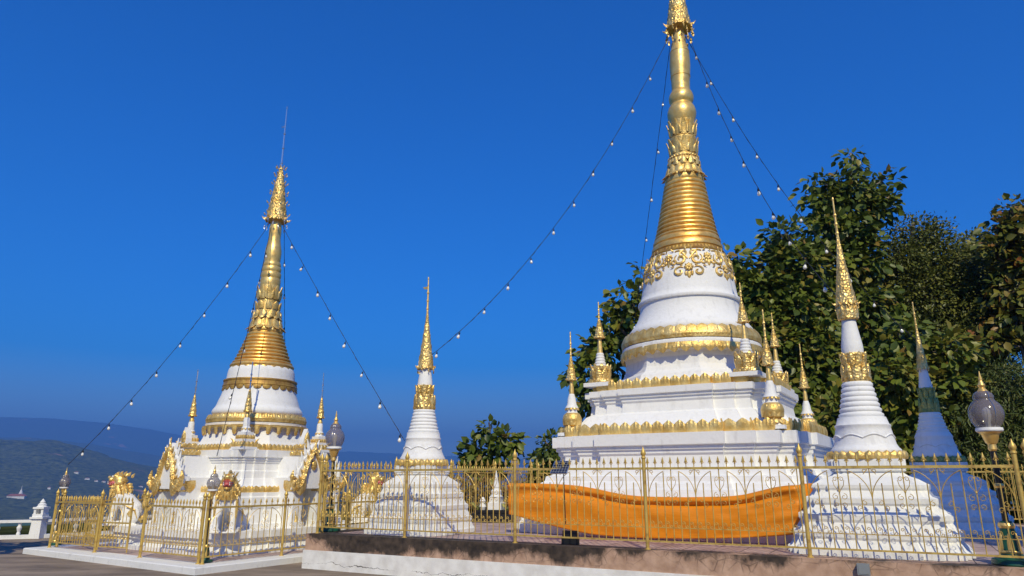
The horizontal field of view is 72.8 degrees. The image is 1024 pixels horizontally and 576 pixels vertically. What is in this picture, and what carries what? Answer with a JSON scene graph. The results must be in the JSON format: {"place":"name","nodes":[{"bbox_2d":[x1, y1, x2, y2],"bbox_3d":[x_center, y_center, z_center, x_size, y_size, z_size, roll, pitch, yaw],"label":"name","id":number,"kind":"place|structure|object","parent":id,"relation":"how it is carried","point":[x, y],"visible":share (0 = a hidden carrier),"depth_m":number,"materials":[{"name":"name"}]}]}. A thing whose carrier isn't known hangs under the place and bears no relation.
{"place":"outdoors","nodes":[
{"label":"outdoors","id":0,"kind":"place"},
{"bbox_2d":[0,534,389,575],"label":"terrace","id":1,"kind":"structure","parent":0,"point":[14,561],"depth_m":12.72,"materials":[{"name":"grey concrete"}]},
{"bbox_2d":[0,499,151,539],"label":"balustrade","id":2,"kind":"object","parent":1,"relation":"on","point":[39,520],"visible":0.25,"depth_m":19.06,"materials":[{"name":"white concrete"}]},
{"bbox_2d":[22,542,302,574],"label":"kerb plinth","id":3,"kind":"structure","parent":1,"relation":"on","point":[166,565],"depth_m":13.06,"materials":[{"name":"white concrete"}]},
{"bbox_2d":[51,469,70,545],"bbox_3d":[-10.450,5.046,16.089,0.275,1.716,0.275,0,-15,0],"label":"garden lamp","id":4,"kind":"object","parent":3,"relation":"on","point":[65,482],"visible":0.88,"depth_m":16.13,"materials":[{"name":"gold"}]},
{"bbox_2d":[47,489,104,552],"bbox_3d":[-9.413,4.987,14.982,2.030,1.247,0.090,-10,-18,32],"label":"iron fence","id":5,"kind":"object","parent":3,"relation":"on","point":[100,505],"visible":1,"depth_m":14.93,"materials":[{"name":"gold metal"}]},
{"bbox_2d":[82,496,100,546],"bbox_3d":[-9.052,5.048,14.986,0.040,1.070,0.908,15,-21,-43],"label":"gate leaf","id":6,"kind":"object","parent":5,"relation":"attached to","point":[97,506],"visible":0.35,"depth_m":15.00,"materials":[{"name":"gold metal"}]},
{"bbox_2d":[96,497,133,552],"bbox_3d":[-8.156,4.854,14.275,0.908,1.070,0.040,-7,-17,23],"label":"gate leaf","id":7,"kind":"object","parent":5,"relation":"attached to","point":[115,522],"visible":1,"depth_m":14.28,"materials":[{"name":"gold metal"}]},
{"bbox_2d":[54,488,154,546],"bbox_3d":[-8.618,5.767,17.835,0.090,1.247,5.600,-10,-18,32],"label":"iron fence","id":8,"kind":"object","parent":3,"relation":"on","point":[140,500],"visible":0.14,"depth_m":15.92,"materials":[{"name":"gold metal"}]},
{"bbox_2d":[137,490,207,563],"bbox_3d":[-6.394,4.460,13.055,1.990,1.247,0.090,-10,-18,32],"label":"iron fence","id":9,"kind":"object","parent":3,"relation":"on","point":[202,518],"visible":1,"depth_m":13.01,"materials":[{"name":"gold metal"}]},
{"bbox_2d":[200,465,220,562],"bbox_3d":[-5.580,4.157,12.838,0.275,1.716,0.275,0,-15,0],"label":"garden lamp","id":10,"kind":"object","parent":3,"relation":"on","point":[213,483],"visible":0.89,"depth_m":12.88,"materials":[{"name":"gold metal"}]},
{"bbox_2d":[199,489,375,564],"bbox_3d":[-3.968,4.915,14.721,0.090,1.247,5.650,-10,-18,32],"label":"iron fence","id":11,"kind":"object","parent":3,"relation":"on","point":[285,505],"visible":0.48,"depth_m":13.48,"materials":[{"name":"gold metal"}]},
{"bbox_2d":[339,490,377,519],"bbox_3d":[-4.738,5.961,18.544,5.510,1.247,0.090,-10,-18,32],"label":"iron fence","id":12,"kind":"object","parent":3,"relation":"on","point":[352,500],"visible":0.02,"depth_m":18.40,"materials":[{"name":"gold metal"}]},
{"bbox_2d":[62,543,304,561],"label":"plinth floor","id":13,"kind":"structure","parent":1,"relation":"on","point":[145,554],"depth_m":13.88,"materials":[{"name":"tile"}]},
{"bbox_2d":[107,106,366,556],"bbox_3d":[-6.112,0.504,17.780,4.470,11.370,4.790,-10,-18,32],"label":"stupa","id":14,"kind":"object","parent":13,"relation":"on","point":[269,449],"visible":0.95,"depth_m":15.55,"materials":[{"name":"white paint"}]},
{"bbox_2d":[102,471,151,525],"bbox_3d":[-8.766,4.810,15.923,1.053,1.190,0.564,3,-16,-11],"label":"lion statue","id":15,"kind":"object","parent":14,"relation":"on","point":[119,486],"visible":0.81,"depth_m":15.79,"materials":[{"name":"gold concrete"}]},
{"bbox_2d":[68,229,265,464],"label":"string lights","id":16,"kind":"object","parent":14,"relation":"hanging from","point":[156,375],"visible":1,"depth_m":16.97,"materials":[{"name":"black plastic"}]},
{"bbox_2d":[209,470,243,533],"bbox_3d":[-5.678,4.271,13.951,0.564,1.190,1.053,3,-16,-11],"label":"lion statue","id":17,"kind":"object","parent":14,"relation":"on","point":[229,488],"visible":0.88,"depth_m":13.64,"materials":[{"name":"gold concrete"}]},
{"bbox_2d":[217,229,270,454],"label":"string lights","id":18,"kind":"object","parent":14,"relation":"hanging from","point":[252,311],"visible":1,"depth_m":15.23,"materials":[{"name":"black plastic"}]},
{"bbox_2d":[283,234,284,335],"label":"string lights","id":19,"kind":"object","parent":14,"relation":"hanging from","point":[284,286],"visible":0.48,"depth_m":18.50,"materials":[{"name":"black plastic"}]},
{"bbox_2d":[284,229,404,441],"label":"string lights","id":20,"kind":"object","parent":14,"relation":"hanging from","point":[361,375],"visible":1,"depth_m":15.40,"materials":[{"name":"black plastic"}]},
{"bbox_2d":[341,472,383,522],"bbox_3d":[-3.634,5.086,16.930,1.053,1.190,0.564,3,-16,-11],"label":"lion statue","id":21,"kind":"object","parent":14,"relation":"on","point":[367,492],"visible":0.43,"depth_m":16.80,"materials":[{"name":"gold metal"}]},
{"bbox_2d":[302,523,1023,575],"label":"retaining wall","id":22,"kind":"structure","parent":1,"relation":"on","point":[381,554],"depth_m":10.46,"materials":[{"name":"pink concrete"}]},
{"bbox_2d":[319,455,532,532],"bbox_3d":[-1.496,4.920,16.956,0.090,1.456,8.810,-8,-17,27],"label":"iron fence","id":23,"kind":"object","parent":22,"relation":"on","point":[351,484],"visible":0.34,"depth_m":14.53,"materials":[{"name":"gold metal"}]},
{"bbox_2d":[550,461,579,544],"bbox_3d":[0.830,3.354,10.864,0.376,1.262,0.318,-8,-17,27],"label":"solar light","id":24,"kind":"object","parent":22,"relation":"on","point":[563,470],"visible":0.77,"depth_m":10.83,"materials":[{"name":"black metal"}]},
{"bbox_2d":[316,439,1023,557],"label":"iron fence","id":25,"kind":"object","parent":22,"relation":"on","point":[1012,447],"visible":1,"depth_m":9.98,"materials":[{"name":"gold metal"}]},
{"bbox_2d":[856,563,870,575],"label":"junction box","id":26,"kind":"object","parent":22,"relation":"attached to","point":[863,568],"visible":1,"depth_m":8.50,"materials":[{"name":"grey"}]},
{"bbox_2d":[342,516,1023,563],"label":"platform floor","id":27,"kind":"structure","parent":1,"relation":"on","point":[991,546],"depth_m":11.02,"materials":[{"name":"tile"}]},
{"bbox_2d":[319,411,344,531],"bbox_3d":[-3.550,3.603,13.757,0.440,2.310,0.440,0,-15,0],"label":"garden lamp","id":28,"kind":"object","parent":27,"relation":"on","point":[334,437],"visible":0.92,"depth_m":13.76,"materials":[{"name":"gold metal"}]},
{"bbox_2d":[364,277,474,536],"bbox_3d":[-1.750,2.212,13.909,1.740,5.074,1.740,-9,-18,29],"label":"stupa","id":29,"kind":"object","parent":27,"relation":"on","point":[423,442],"visible":0.94,"depth_m":13.16,"materials":[{"name":"white paint"}]},
{"bbox_2d":[470,471,512,522],"bbox_3d":[-0.432,4.922,16.474,1.150,1.200,0.510,-5,-16,17],"label":"stupa","id":30,"kind":"object","parent":27,"relation":"on","point":[490,508],"visible":0.77,"depth_m":16.25,"materials":[{"name":"white paint"}]},
{"bbox_2d":[517,0,833,543],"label":"tall stupa","id":31,"kind":"object","parent":27,"relation":"on","point":[697,383],"visible":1,"depth_m":13.97,"materials":[{"name":"white paint"}]},
{"bbox_2d":[432,39,667,357],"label":"string lights","id":32,"kind":"object","parent":31,"relation":"hanging from","point":[507,288],"visible":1,"depth_m":15.39,"materials":[{"name":"black plastic"}]},
{"bbox_2d":[633,48,669,328],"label":"string lights","id":33,"kind":"object","parent":31,"relation":"hanging from","point":[651,200],"visible":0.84,"depth_m":18.27,"materials":[{"name":"black plastic"}]},
{"bbox_2d":[507,483,812,538],"bbox_3d":[2.386,3.714,11.593,5.664,0.887,1.302,-5,-16,19],"label":"cloth wrap","id":34,"kind":"object","parent":31,"relation":"attached to","point":[726,513],"visible":0.71,"depth_m":11.41,"materials":[{"name":"orange fabric"}]},
{"bbox_2d":[689,36,835,295],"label":"string lights","id":35,"kind":"object","parent":31,"relation":"hanging from","point":[760,193],"visible":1,"depth_m":13.77,"materials":[{"name":"black plastic"}]},
{"bbox_2d":[687,39,915,339],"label":"string lights","id":36,"kind":"object","parent":31,"relation":"hanging from","point":[801,220],"visible":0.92,"depth_m":15.94,"materials":[{"name":"black plastic"}]},
{"bbox_2d":[537,462,1023,519],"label":"iron fence","id":37,"kind":"object","parent":27,"relation":"on","point":[976,471],"visible":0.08,"depth_m":15.72,"materials":[{"name":"gold metal"}]},
{"bbox_2d":[788,197,975,560],"bbox_3d":[5.240,1.131,10.639,2.280,5.434,2.280,-8,-17,28],"label":"stupa","id":38,"kind":"object","parent":27,"relation":"on","point":[862,426],"visible":0.95,"depth_m":9.65,"materials":[{"name":"white paint"}]},
{"bbox_2d":[908,302,1020,535],"bbox_3d":[8.620,2.543,14.337,2.300,4.661,2.300,-8,-17,28],"label":"stupa","id":39,"kind":"object","parent":27,"relation":"on","point":[933,435],"visible":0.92,"depth_m":13.62,"materials":[{"name":"white paint"}]},
{"bbox_2d":[968,372,1023,566],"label":"garden lamp","id":40,"kind":"object","parent":27,"relation":"on","point":[986,414],"visible":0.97,"depth_m":8.52,"materials":[{"name":"gold metal"}]},
{"bbox_2d":[0,417,1021,534],"bbox_3d":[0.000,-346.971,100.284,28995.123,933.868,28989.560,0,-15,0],"label":"terrain","id":41,"kind":"structure","parent":0,"point":[38,456],"depth_m":2791.50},
{"bbox_2d":[7,488,26,498],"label":"distant temple","id":42,"kind":"structure","parent":41,"relation":"on","point":[20,495],"depth_m":1943.32,"materials":[{"name":"white"}]},
{"bbox_2d":[448,473,491,514],"bbox_3d":[-1.847,7.469,22.818,2.592,2.953,1.778,0,-15,0],"label":"shrub","id":43,"kind":"object","parent":41,"relation":"on","point":[467,492],"visible":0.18,"depth_m":22.83,"materials":[{"name":"green plant"}]},
{"bbox_2d":[466,475,507,512],"bbox_3d":[-0.588,7.587,22.907,2.449,2.773,1.803,0,-15,0],"label":"shrub","id":44,"kind":"object","parent":41,"relation":"on","point":[480,476],"visible":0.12,"depth_m":22.97,"materials":[{"name":"green plant"}]},
{"bbox_2d":[452,414,531,491],"bbox_3d":[-0.751,7.377,24.956,2.964,5.651,1.803,0,-15,0],"label":"tree","id":45,"kind":"object","parent":41,"relation":"on","point":[504,447],"visible":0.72,"depth_m":25.08,"materials":[{"name":"green plant"}]},
{"bbox_2d":[498,474,544,505],"bbox_3d":[0.521,7.362,22.316,2.474,2.894,1.874,0,-15,0],"label":"shrub","id":46,"kind":"object","parent":41,"relation":"on","point":[517,482],"visible":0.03,"depth_m":22.44,"materials":[{"name":"green plant"}]},
{"bbox_2d":[522,427,560,482],"bbox_3d":[1.216,6.689,23.085,2.431,4.004,1.816,0,-15,0],"label":"bush","id":47,"kind":"object","parent":41,"relation":"on","point":[551,454],"visible":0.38,"depth_m":23.09,"materials":[{"name":"green plant"}]},
{"bbox_2d":[556,261,800,436],"bbox_3d":[5.604,3.859,23.857,8.190,9.880,4.428,0,-15,0],"label":"tree","id":48,"kind":"object","parent":41,"relation":"on","point":[620,313],"visible":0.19,"depth_m":24.04,"materials":[{"name":"green plant"}]},
{"bbox_2d":[723,213,866,415],"bbox_3d":[10.130,3.046,25.192,5.409,12.176,3.908,0,-15,0],"label":"tree","id":49,"kind":"object","parent":41,"relation":"on","point":[780,292],"visible":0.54,"depth_m":25.10,"materials":[{"name":"green plant"}]},
{"bbox_2d":[786,145,915,388],"bbox_3d":[13.322,1.688,27.497,6.326,16.034,4.520,0,-15,0],"label":"tree","id":50,"kind":"object","parent":41,"relation":"on","point":[870,204],"visible":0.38,"depth_m":27.87,"materials":[{"name":"green plant"}]},
{"bbox_2d":[794,307,996,475],"bbox_3d":[11.480,4.272,20.671,6.061,7.449,3.070,0,-15,0],"label":"tree","id":51,"kind":"object","parent":41,"relation":"on","point":[897,395],"visible":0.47,"depth_m":20.58,"materials":[{"name":"green plant"}]},
{"bbox_2d":[870,210,1021,415],"bbox_3d":[17.471,3.212,28.211,7.227,13.449,4.980,0,-15,0],"label":"tree","id":52,"kind":"object","parent":41,"relation":"on","point":[935,286],"visible":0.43,"depth_m":28.21,"materials":[{"name":"green plant"}]},
{"bbox_2d":[935,354,1023,508],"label":"tree","id":53,"kind":"object","parent":41,"relation":"on","point":[1006,390],"visible":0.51,"depth_m":20.19,"materials":[{"name":"green plant"}]},
{"bbox_2d":[948,226,1018,376],"bbox_3d":[21.334,3.732,30.090,6.751,13.441,4.250,0,-15,0],"label":"tree","id":54,"kind":"object","parent":41,"relation":"on","point":[965,238],"visible":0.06,"depth_m":30.86,"materials":[{"name":"green plant"}]},
{"bbox_2d":[960,193,1023,363],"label":"tree","id":55,"kind":"object","parent":41,"relation":"on","point":[1006,240],"visible":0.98,"depth_m":26.40,"materials":[{"name":"green plant"}]},
{"bbox_2d":[994,486,1023,523],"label":"shrub","id":56,"kind":"object","parent":41,"relation":"on","point":[1013,514],"visible":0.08,"depth_m":20.93,"materials":[{"name":"green plant"}]},
{"bbox_2d":[0,0,1023,458],"label":"sky","id":57,"kind":"structure","parent":0,"point":[442,141],"materials":[{"name":"blue"}]},
{"bbox_2d":[1020,439,1023,454],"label":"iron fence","id":58,"kind":"object","parent":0,"point":[1022,446],"visible":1,"depth_m":8.21,"materials":[{"name":"gold metal"}]}
]}

